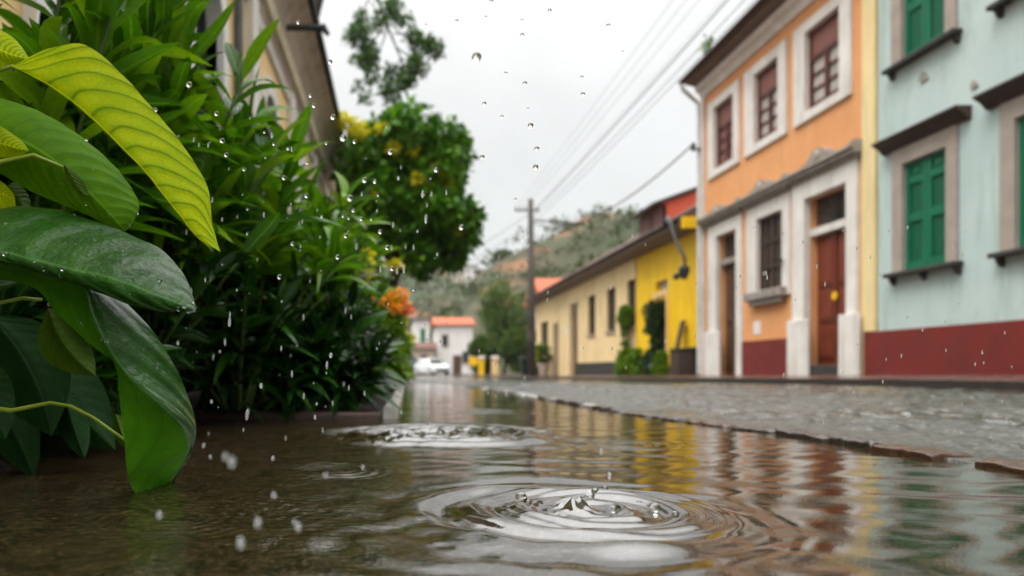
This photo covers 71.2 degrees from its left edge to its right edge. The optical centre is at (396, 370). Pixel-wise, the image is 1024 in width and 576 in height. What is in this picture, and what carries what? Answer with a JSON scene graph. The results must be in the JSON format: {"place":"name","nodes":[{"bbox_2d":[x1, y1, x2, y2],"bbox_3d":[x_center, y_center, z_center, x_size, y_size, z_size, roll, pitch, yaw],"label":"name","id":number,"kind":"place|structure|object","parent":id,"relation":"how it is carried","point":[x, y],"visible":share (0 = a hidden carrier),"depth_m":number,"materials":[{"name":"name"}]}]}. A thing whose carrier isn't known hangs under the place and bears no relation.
{"place":"outdoors","nodes":[
{"label":"outdoors","id":0,"kind":"place"},
{"bbox_2d":[0,431,72,473],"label":"soil bank","id":1,"kind":"structure","parent":0,"point":[54,444],"depth_m":1.69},
{"bbox_2d":[0,280,45,316],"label":"lance leaf shrub","id":2,"kind":"object","parent":1,"relation":"on","point":[10,290],"visible":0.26,"depth_m":1.52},
{"bbox_2d":[12,12,49,102],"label":"lance leaf shrub","id":3,"kind":"object","parent":1,"relation":"on","point":[43,17],"visible":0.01,"depth_m":2.10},
{"bbox_2d":[20,291,52,320],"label":"lance leaf shrub","id":4,"kind":"object","parent":1,"relation":"on","point":[40,315],"visible":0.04,"depth_m":1.63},
{"bbox_2d":[30,306,181,457],"bbox_3d":[-0.840,-0.001,1.660,0.612,0.563,0.631,0,0,-29],"label":"lance leaf shrub","id":5,"kind":"object","parent":1,"relation":"on","point":[104,375],"visible":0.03,"depth_m":1.70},
{"bbox_2d":[0,30,219,492],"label":"broad leaf plant","id":6,"kind":"object","parent":1,"relation":"on","point":[50,383],"visible":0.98,"depth_m":1.10,"materials":[{"name":"plant"}]},
{"bbox_2d":[0,0,222,310],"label":"lance leaf shrub","id":7,"kind":"object","parent":1,"relation":"on","point":[116,34],"visible":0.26,"depth_m":1.69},
{"bbox_2d":[41,202,266,415],"bbox_3d":[-0.866,-0.172,2.107,0.813,0.768,0.715,0,0,38],"label":"lance leaf shrub","id":8,"kind":"object","parent":1,"relation":"on","point":[169,329],"visible":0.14,"depth_m":2.10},
{"bbox_2d":[0,0,325,372],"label":"lance leaf shrub","id":9,"kind":"object","parent":1,"relation":"on","point":[213,163],"visible":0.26,"depth_m":2.20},
{"bbox_2d":[187,387,393,411],"bbox_3d":[-1.250,0.291,34.475,2.700,0.234,63.050,0,0,0],"label":"planting bed","id":10,"kind":"object","parent":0,"point":[195,398],"visible":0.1,"depth_m":3.48,"materials":[{"name":"soil"}]},
{"bbox_2d":[166,251,317,421],"bbox_3d":[-0.614,-0.122,2.757,0.669,0.659,0.752,0,0,18],"label":"lance leaf shrub","id":11,"kind":"object","parent":10,"relation":"on","point":[250,363],"visible":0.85,"depth_m":2.65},
{"bbox_2d":[179,312,320,419],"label":"lance leaf shrub","id":12,"kind":"object","parent":10,"relation":"on","point":[188,385],"visible":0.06,"depth_m":2.88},
{"bbox_2d":[165,96,375,406],"bbox_3d":[-0.639,-0.471,2.971,1.134,1.249,1.180,0,0,0],"label":"lance leaf shrub","id":13,"kind":"object","parent":10,"relation":"on","point":[276,192],"visible":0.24,"depth_m":2.81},
{"bbox_2d":[222,305,349,420],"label":"lance leaf shrub","id":14,"kind":"object","parent":10,"relation":"on","point":[289,387],"visible":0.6,"depth_m":2.85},
{"bbox_2d":[240,158,392,315],"bbox_3d":[-0.531,-0.444,3.647,1.092,1.205,1.047,0,0,36],"label":"lance leaf shrub","id":15,"kind":"object","parent":10,"relation":"on","point":[331,213],"visible":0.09,"depth_m":3.48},
{"bbox_2d":[257,270,384,408],"bbox_3d":[-0.383,-0.147,3.282,0.676,0.716,0.606,0,0,0],"label":"lance leaf shrub","id":16,"kind":"object","parent":10,"relation":"on","point":[352,297],"visible":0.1,"depth_m":3.20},
{"bbox_2d":[265,193,400,331],"bbox_3d":[-0.429,-0.480,4.272,0.942,1.277,0.949,0,0,0],"label":"lance leaf shrub","id":17,"kind":"object","parent":10,"relation":"on","point":[383,289],"visible":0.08,"depth_m":4.22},
{"bbox_2d":[278,296,417,417],"bbox_3d":[-0.255,-0.035,3.051,0.701,0.584,0.580,0,0,0],"label":"lance leaf shrub","id":18,"kind":"object","parent":10,"relation":"on","point":[369,357],"visible":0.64,"depth_m":2.96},
{"bbox_2d":[330,236,404,390],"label":"flowering bush","id":19,"kind":"object","parent":10,"relation":"on","point":[382,279],"visible":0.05,"depth_m":4.94,"materials":[{"name":"green plant"}]},
{"bbox_2d":[342,298,410,400],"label":"lance leaf shrub","id":20,"kind":"object","parent":10,"relation":"on","point":[389,364],"visible":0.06,"depth_m":3.92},
{"bbox_2d":[371,284,414,389],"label":"flowering bush","id":21,"kind":"object","parent":10,"relation":"on","point":[397,307],"visible":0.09,"depth_m":5.78,"materials":[{"name":"green plant"}]},
{"bbox_2d":[388,322,416,387],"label":"flowering bush","id":22,"kind":"object","parent":10,"relation":"on","point":[406,371],"depth_m":7.23,"materials":[{"name":"green plant"}]},
{"bbox_2d":[328,94,488,288],"bbox_3d":[0.131,-2.892,15.944,3.737,6.447,3.572,0,0,0],"label":"flowering tree","id":23,"kind":"object","parent":10,"relation":"on","point":[420,153],"visible":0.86,"depth_m":14.92,"materials":[{"name":"green plant"}]},
{"bbox_2d":[404,363,416,385],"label":"flowering bush","id":24,"kind":"object","parent":10,"relation":"on","point":[411,369],"visible":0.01,"depth_m":8.57,"materials":[{"name":"green plant"}]},
{"bbox_2d":[382,259,465,325],"bbox_3d":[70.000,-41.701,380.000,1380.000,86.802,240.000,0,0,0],"label":"hill","id":25,"kind":"structure","parent":0,"point":[417,292],"depth_m":304.08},
{"bbox_2d":[382,259,465,317],"bbox_3d":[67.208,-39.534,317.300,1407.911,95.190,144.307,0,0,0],"label":"hill woodland","id":26,"kind":"object","parent":25,"relation":"on","point":[428,288],"visible":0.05,"depth_m":306.41,"materials":[{"name":"green plant"}]},
{"bbox_2d":[450,271,462,283],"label":"ridge house","id":27,"kind":"structure","parent":25,"relation":"on","point":[459,273],"depth_m":330.00,"materials":[{"name":"ceramic"}]},
{"bbox_2d":[464,264,478,285],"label":"ridge house","id":28,"kind":"structure","parent":25,"relation":"on","point":[470,270],"depth_m":324.00,"materials":[{"name":"white paint"}]},
{"bbox_2d":[472,52,480,62],"bbox_3d":[0.091,-0.356,0.800,0.011,0.012,0.011,28,0,0],"label":"raindrop","id":29,"kind":"object","parent":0,"point":[476,57],"visible":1,"depth_m":0.80,"materials":[{"name":"white"}]},
{"bbox_2d":[0,384,1023,575],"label":"water","id":30,"kind":"structure","parent":0,"point":[418,495],"depth_m":1.05,"materials":[{"name":"liquid"}]},
{"bbox_2d":[228,456,234,467],"bbox_3d":[-0.100,0.056,0.425,0.004,0.007,0.004,-4,0,0],"label":"raindrop","id":31,"kind":"object","parent":30,"relation":"on","point":[231,462],"visible":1,"depth_m":0.42,"materials":[{"name":"white"}]},
{"bbox_2d":[237,537,244,548],"bbox_3d":[-0.094,0.105,0.425,0.004,0.008,0.005,-5,0,0],"label":"raindrop","id":32,"kind":"object","parent":30,"relation":"on","point":[240,543],"visible":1,"depth_m":0.42,"materials":[{"name":"white"}]},
{"bbox_2d":[515,492,526,501],"bbox_3d":[0.191,0.196,1.078,0.019,0.017,0.019,0,0,0],"label":"splash bead","id":33,"kind":"object","parent":30,"relation":"on","point":[520,496],"visible":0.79,"depth_m":1.07,"materials":[{"name":"white"}]},
{"bbox_2d":[650,503,660,511],"bbox_3d":[0.369,0.197,1.004,0.014,0.013,0.014,0,0,0],"label":"splash bead","id":34,"kind":"object","parent":30,"relation":"on","point":[655,507],"visible":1,"depth_m":1.00,"materials":[{"name":"white"}]},
{"bbox_2d":[405,212,639,373],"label":"hill","id":35,"kind":"structure","parent":0,"point":[558,242],"depth_m":141.09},
{"bbox_2d":[491,248,512,262],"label":"ridge tree","id":36,"kind":"object","parent":35,"relation":"on","point":[500,251],"visible":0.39,"depth_m":158.71,"materials":[{"name":"green plant"}]},
{"bbox_2d":[405,202,641,373],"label":"hill scrub","id":37,"kind":"object","parent":35,"relation":"on","point":[469,289],"visible":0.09,"depth_m":142.30,"materials":[{"name":"green plant"}]},
{"bbox_2d":[319,0,756,268],"label":"sky","id":38,"kind":"structure","parent":0,"point":[569,42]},
{"bbox_2d":[407,374,1023,463],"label":"road","id":39,"kind":"structure","parent":0,"point":[951,423],"depth_m":3.46,"materials":[{"name":"stone"}]},
{"bbox_2d":[414,358,449,374],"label":"parked car","id":40,"kind":"object","parent":39,"relation":"on","point":[431,366],"visible":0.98,"depth_m":60.22,"materials":[{"name":"white paint"}]},
{"bbox_2d":[591,405,614,409],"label":"edging stone","id":41,"kind":"object","parent":39,"relation":"on","point":[601,407],"visible":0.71,"depth_m":3.51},
{"bbox_2d":[607,408,634,412],"bbox_3d":[1.073,0.233,3.374,0.081,0.092,0.217,2,1,-4],"label":"edging stone","id":42,"kind":"object","parent":39,"relation":"on","point":[617,410],"visible":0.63,"depth_m":3.36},
{"bbox_2d":[616,412,656,416],"bbox_3d":[1.070,0.234,3.120,0.069,0.092,0.295,1,-1,-9],"label":"edging stone","id":43,"kind":"object","parent":39,"relation":"on","point":[639,414],"visible":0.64,"depth_m":3.07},
{"bbox_2d":[651,415,689,421],"bbox_3d":[1.111,0.231,2.851,0.084,0.092,0.251,-2,-1,-4],"label":"edging stone","id":44,"kind":"object","parent":39,"relation":"on","point":[672,418],"visible":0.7,"depth_m":2.79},
{"bbox_2d":[679,419,736,427],"bbox_3d":[1.140,0.232,2.578,0.070,0.092,0.300,-4,0,-9],"label":"edging stone","id":45,"kind":"object","parent":39,"relation":"on","point":[708,423],"visible":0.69,"depth_m":2.54,"materials":[{"name":"grey stone"}]},
{"bbox_2d":[729,425,776,432],"bbox_3d":[1.187,0.232,2.321,0.077,0.092,0.214,-1,-1,-12],"label":"edging stone","id":46,"kind":"object","parent":39,"relation":"on","point":[759,429],"visible":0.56,"depth_m":2.30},
{"bbox_2d":[775,428,833,441],"bbox_3d":[1.217,0.226,2.091,0.072,0.092,0.248,-2,1,-2],"label":"edging stone","id":47,"kind":"object","parent":39,"relation":"on","point":[806,434],"visible":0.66,"depth_m":2.07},
{"bbox_2d":[829,435,886,448],"bbox_3d":[1.220,0.222,1.859,0.060,0.092,0.200,-4,-1,3],"label":"edging stone","id":48,"kind":"object","parent":39,"relation":"on","point":[860,442],"visible":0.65,"depth_m":1.84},
{"bbox_2d":[869,443,974,459],"bbox_3d":[1.235,0.227,1.660,0.124,0.092,0.205,2,0,-2],"label":"edging stone","id":49,"kind":"object","parent":39,"relation":"on","point":[919,452],"visible":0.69,"depth_m":1.61,"materials":[{"name":"brown stone"}]},
{"bbox_2d":[975,457,1023,473],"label":"edging stone","id":50,"kind":"object","parent":39,"relation":"on","point":[1013,465],"visible":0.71,"depth_m":1.42,"materials":[{"name":"brown stone"}]},
{"bbox_2d":[462,373,1023,380],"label":"pavement","id":51,"kind":"structure","parent":0,"point":[981,377],"depth_m":10.82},
{"bbox_2d":[478,356,484,374],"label":"gate pillar","id":52,"kind":"structure","parent":51,"relation":"on","point":[481,364],"depth_m":50.50,"materials":[{"name":"yellow paint"}]},
{"bbox_2d":[466,331,500,374],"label":"street tree","id":53,"kind":"object","parent":51,"relation":"on","point":[485,345],"visible":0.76,"depth_m":52.49,"materials":[{"name":"green plant"}]},
{"bbox_2d":[491,356,498,374],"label":"gate pillar","id":54,"kind":"structure","parent":51,"relation":"on","point":[494,369],"depth_m":50.50,"materials":[{"name":"paint"}]},
{"bbox_2d":[476,278,527,373],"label":"street tree","id":55,"kind":"object","parent":51,"relation":"on","point":[500,319],"visible":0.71,"depth_m":54.16,"materials":[{"name":"green plant"}]},
{"bbox_2d":[519,357,527,375],"bbox_3d":[6.950,-0.204,37.600,0.740,1.046,0.760,0,0,0],"label":"litter bin","id":56,"kind":"object","parent":51,"relation":"on","point":[523,366],"visible":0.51,"depth_m":37.30,"materials":[{"name":"green paint"}]},
{"bbox_2d":[536,343,545,374],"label":"yellow bush","id":57,"kind":"object","parent":51,"relation":"on","point":[537,352],"visible":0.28,"depth_m":38.45,"materials":[{"name":"green plant"}]},
{"bbox_2d":[537,343,552,375],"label":"potted plant","id":58,"kind":"object","parent":51,"relation":"on","point":[543,367],"visible":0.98,"depth_m":36.84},
{"bbox_2d":[515,199,582,375],"bbox_3d":[7.710,-3.975,35.794,3.355,9.552,0.652,0,0,6],"label":"utility pole","id":59,"kind":"object","parent":51,"relation":"on","point":[532,336],"visible":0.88,"depth_m":35.85,"materials":[{"name":"grey wood"}]},
{"bbox_2d":[516,0,672,205],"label":"overhead cable","id":60,"kind":"object","parent":59,"relation":"attached to","point":[606,88],"visible":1,"depth_m":19.82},
{"bbox_2d":[521,0,685,205],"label":"overhead cable","id":61,"kind":"object","parent":59,"relation":"attached to","point":[616,88],"visible":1,"depth_m":19.68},
{"bbox_2d":[526,0,698,205],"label":"overhead cable","id":62,"kind":"object","parent":59,"relation":"attached to","point":[622,93],"visible":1,"depth_m":20.27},
{"bbox_2d":[535,145,690,226],"bbox_3d":[7.500,-6.632,27.482,0.044,1.773,17.077,0,0,-3],"label":"overhead cable","id":63,"kind":"object","parent":59,"relation":"attached to","point":[689,147],"visible":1,"depth_m":23.18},
{"bbox_2d":[528,0,727,216],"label":"overhead cable","id":64,"kind":"object","parent":59,"relation":"attached to","point":[642,94],"visible":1,"depth_m":18.75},
{"bbox_2d":[547,2,720,195],"bbox_3d":[7.200,-8.329,15.000,0.010,0.311,42.000,0,0,0],"label":"overhead cable","id":65,"kind":"object","parent":59,"relation":"attached to","point":[643,89],"visible":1,"depth_m":20.14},
{"bbox_2d":[530,0,743,220],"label":"overhead cable","id":66,"kind":"object","parent":59,"relation":"attached to","point":[660,89],"visible":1,"depth_m":17.33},
{"bbox_2d":[531,0,754,225],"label":"overhead cable","id":67,"kind":"object","parent":59,"relation":"attached to","point":[654,103],"visible":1,"depth_m":18.12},
{"bbox_2d":[623,347,643,375],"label":"bush","id":68,"kind":"object","parent":51,"relation":"on","point":[633,361],"visible":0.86,"depth_m":22.80,"materials":[{"name":"green plant"}]},
{"bbox_2d":[649,350,669,375],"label":"bush","id":69,"kind":"object","parent":51,"relation":"on","point":[659,367],"visible":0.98,"depth_m":20.80,"materials":[{"name":"green plant"}]},
{"bbox_2d":[668,320,685,374],"bbox_3d":[8.010,-0.620,20.100,0.400,1.600,0.280,0,0,0],"label":"leaning plank","id":70,"kind":"object","parent":51,"relation":"on","point":[680,334],"visible":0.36,"depth_m":20.04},
{"bbox_2d":[668,348,696,375],"bbox_3d":[7.945,-0.210,19.535,0.530,0.780,0.690,0,0,0],"label":"storage box","id":71,"kind":"object","parent":51,"relation":"on","point":[682,361],"visible":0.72,"depth_m":19.22,"materials":[{"name":"brown wood"}]},
{"bbox_3d":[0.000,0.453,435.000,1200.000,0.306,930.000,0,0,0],"label":"ground","id":72,"kind":"structure","parent":0,"visible":0},
{"bbox_2d":[0,0,344,297],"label":"ochre house","id":73,"kind":"structure","parent":72,"relation":"on","point":[294,57],"depth_m":10.31,"materials":[{"name":"beige paint"}]},
{"bbox_2d":[22,0,69,26],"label":"window","id":74,"kind":"structure","parent":73,"relation":"in","point":[28,12],"depth_m":3.38,"materials":[{"name":"white glass"}]},
{"bbox_2d":[185,0,228,127],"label":"window","id":75,"kind":"structure","parent":73,"relation":"in","point":[215,8],"depth_m":7.05,"materials":[{"name":"white glass"}]},
{"bbox_2d":[259,75,279,155],"bbox_3d":[-1.815,-2.575,9.800,0.170,2.950,1.440,0,0,0],"label":"window","id":76,"kind":"structure","parent":73,"relation":"in","point":[270,95],"depth_m":9.80,"materials":[{"name":"white glass"}]},
{"bbox_2d":[296,156,307,210],"bbox_3d":[-1.815,-2.575,13.100,0.170,2.950,1.440,0,0,0],"label":"window","id":77,"kind":"structure","parent":73,"relation":"in","point":[303,161],"depth_m":13.20,"materials":[{"name":"white glass"}]},
{"bbox_2d":[193,411,382,419],"bbox_3d":[-0.469,0.285,2.905,0.822,0.230,0.090,0,0,0],"label":"bed edging","id":78,"kind":"object","parent":72,"relation":"on","point":[325,415],"visible":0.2,"depth_m":2.86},
{"bbox_2d":[315,0,445,108],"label":"overhanging tree","id":79,"kind":"object","parent":72,"relation":"on","point":[367,59],"visible":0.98,"depth_m":25.72,"materials":[{"name":"green plant"}]},
{"bbox_2d":[383,386,403,418],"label":"kerb","id":80,"kind":"structure","parent":72,"relation":"on","point":[390,411],"depth_m":3.01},
{"bbox_2d":[409,317,430,341],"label":"white house","id":81,"kind":"structure","parent":72,"relation":"on","point":[420,330],"depth_m":86.00,"materials":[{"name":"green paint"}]},
{"bbox_2d":[420,328,424,341],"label":"window","id":82,"kind":"structure","parent":81,"relation":"in","point":[422,330],"depth_m":85.95,"materials":[{"name":"green paint"}]},
{"bbox_2d":[410,342,436,374],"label":"house","id":83,"kind":"structure","parent":72,"relation":"on","point":[423,350],"depth_m":73.00,"materials":[{"name":"paint"}]},
{"bbox_2d":[430,317,475,374],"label":"white house","id":84,"kind":"structure","parent":72,"relation":"on","point":[454,335],"depth_m":75.00,"materials":[{"name":"paint"}]},
{"bbox_2d":[441,334,448,346],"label":"window","id":85,"kind":"structure","parent":84,"relation":"in","point":[444,336],"depth_m":74.95,"materials":[{"name":"grey glass"}]},
{"bbox_2d":[453,355,460,373],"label":"door","id":86,"kind":"structure","parent":84,"relation":"in","point":[456,358],"depth_m":74.95,"materials":[{"name":"brown wood"}]},
{"bbox_2d":[462,351,468,363],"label":"window","id":87,"kind":"structure","parent":84,"relation":"in","point":[465,357],"depth_m":74.95,"materials":[{"name":"grey glass"}]},
{"bbox_2d":[469,356,477,375],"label":"road sign","id":88,"kind":"object","parent":72,"relation":"on","point":[472,361],"visible":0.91,"depth_m":49.93,"materials":[{"name":"yellow metal"}]},
{"bbox_2d":[496,325,527,373],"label":"street tree","id":89,"kind":"object","parent":72,"relation":"on","point":[512,348],"visible":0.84,"depth_m":51.40,"materials":[{"name":"green plant"}]},
{"bbox_2d":[523,278,562,344],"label":"terracotta roof house","id":90,"kind":"structure","parent":72,"relation":"on","point":[541,284],"depth_m":48.60,"materials":[{"name":"tile"}]},
{"bbox_2d":[525,203,696,374],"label":"cream house","id":91,"kind":"structure","parent":72,"relation":"on","point":[566,331],"depth_m":30.28,"materials":[{"name":"paint"}]},
{"bbox_2d":[542,322,547,345],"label":"window","id":92,"kind":"structure","parent":91,"relation":"in","point":[544,325],"depth_m":39.64,"materials":[{"name":"brown glass"}]},
{"bbox_2d":[556,324,557,374],"bbox_3d":[8.415,-0.900,36.425,0.070,3.000,0.899,0,0,0],"label":"door","id":93,"kind":"structure","parent":91,"relation":"in","point":[556,324],"depth_m":36.76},
{"bbox_2d":[574,304,576,374],"bbox_3d":[8.415,-1.250,32.736,0.070,3.700,1.141,0,0,0],"label":"door","id":94,"kind":"structure","parent":91,"relation":"in","point":[575,310],"depth_m":32.95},
{"bbox_2d":[586,295,595,337],"bbox_3d":[8.325,-2.285,29.808,0.250,1.750,1.218,0,0,0],"label":"window","id":95,"kind":"structure","parent":91,"relation":"in","point":[592,299],"depth_m":30.13,"materials":[{"name":"brown glass"}]},
{"bbox_2d":[605,288,615,333],"bbox_3d":[8.325,-2.285,27.112,0.250,1.750,1.239,0,0,0],"label":"window","id":96,"kind":"structure","parent":91,"relation":"in","point":[612,293],"depth_m":27.34,"materials":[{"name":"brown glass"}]},
{"bbox_2d":[613,304,634,374],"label":"climbing plant","id":97,"kind":"object","parent":91,"relation":"attached to","point":[625,315],"visible":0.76,"depth_m":24.56,"materials":[{"name":"green plant"}]},
{"bbox_2d":[626,280,635,330],"bbox_3d":[8.325,-2.295,24.798,0.250,1.770,0.993,0,0,0],"label":"window","id":98,"kind":"structure","parent":91,"relation":"in","point":[631,283],"depth_m":25.02,"materials":[{"name":"brown glass"}]},
{"bbox_2d":[628,186,696,236],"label":"red attic house","id":99,"kind":"structure","parent":91,"relation":"on","point":[653,215],"depth_m":26.60,"materials":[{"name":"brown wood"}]},
{"bbox_2d":[618,205,700,374],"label":"yellow house","id":100,"kind":"structure","parent":72,"relation":"on","point":[659,259],"depth_m":21.19,"materials":[{"name":"paint"}]},
{"bbox_2d":[638,299,668,375],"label":"climbing plant","id":101,"kind":"object","parent":100,"relation":"attached to","point":[654,315],"visible":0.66,"depth_m":21.73,"materials":[{"name":"green plant"}]},
{"bbox_2d":[660,300,665,351],"bbox_3d":[8.440,-0.800,22.025,0.040,2.800,0.939,0,0,0],"label":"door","id":102,"kind":"structure","parent":100,"relation":"in","point":[663,334],"depth_m":22.19,"materials":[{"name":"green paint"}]},
{"bbox_2d":[662,216,689,279],"bbox_3d":[7.634,-3.353,19.389,0.334,1.925,2.147,0,0,6],"label":"wall lamp","id":103,"kind":"object","parent":100,"relation":"attached to","point":[684,271],"visible":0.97,"depth_m":18.78,"materials":[{"name":"metal"}]},
{"bbox_2d":[449,374,1023,390],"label":"kerb","id":104,"kind":"structure","parent":72,"relation":"on","point":[994,385],"depth_m":8.83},
{"bbox_2d":[678,0,877,374],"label":"orange house","id":105,"kind":"structure","parent":72,"relation":"on","point":[787,118],"depth_m":14.71,"materials":[{"name":"paint"}]},
{"bbox_2d":[698,34,713,54],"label":"rooftop weed","id":106,"kind":"object","parent":105,"relation":"on","point":[707,44],"visible":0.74,"depth_m":17.96,"materials":[{"name":"green plant"}]},
{"bbox_2d":[707,79,739,180],"bbox_3d":[8.290,-6.000,17.734,0.180,2.000,1.672,0,0,0],"label":"window","id":107,"kind":"structure","parent":105,"relation":"in","point":[728,113],"depth_m":17.82,"materials":[{"name":"white paint"}]},
{"bbox_2d":[726,263,734,372],"bbox_3d":[8.438,-1.295,17.560,0.144,2.750,1.044,0,0,0],"label":"door","id":108,"kind":"structure","parent":105,"relation":"in","point":[730,269],"depth_m":17.74,"materials":[{"name":"wood"}]},
{"bbox_2d":[744,38,787,158],"bbox_3d":[8.290,-6.000,15.731,0.180,2.000,1.792,0,0,0],"label":"window","id":109,"kind":"structure","parent":105,"relation":"in","point":[765,92],"depth_m":15.76,"materials":[{"name":"white paint"}]},
{"bbox_2d":[793,0,852,128],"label":"window","id":110,"kind":"structure","parent":105,"relation":"in","point":[830,44],"depth_m":13.65,"materials":[{"name":"white paint"}]},
{"bbox_2d":[817,229,844,364],"bbox_3d":[8.438,-1.385,13.485,0.144,2.570,1.318,0,0,0],"label":"door","id":111,"kind":"structure","parent":105,"relation":"in","point":[830,247],"depth_m":13.68,"materials":[{"name":"wood"}]},
{"bbox_2d":[871,0,1023,374],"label":"mint house","id":112,"kind":"structure","parent":72,"relation":"on","point":[948,146],"depth_m":10.43,"materials":[{"name":"paint"}]},
{"bbox_2d":[871,105,971,285],"bbox_3d":[8.185,-2.605,10.991,0.330,2.410,1.791,0,0,0],"label":"window","id":113,"kind":"structure","parent":112,"relation":"in","point":[931,180],"depth_m":10.95,"materials":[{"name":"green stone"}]},
{"bbox_2d":[881,0,962,81],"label":"window","id":114,"kind":"structure","parent":112,"relation":"in","point":[928,24],"depth_m":11.16,"materials":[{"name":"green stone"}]},
{"bbox_2d":[972,72,1023,267],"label":"window","id":115,"kind":"structure","parent":112,"relation":"in","point":[1008,95],"depth_m":9.41,"materials":[{"name":"beige stone"}]},
{"bbox_2d":[986,0,1014,18],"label":"window","id":116,"kind":"structure","parent":112,"relation":"in","point":[997,7],"depth_m":9.56,"materials":[{"name":"beige stone"}]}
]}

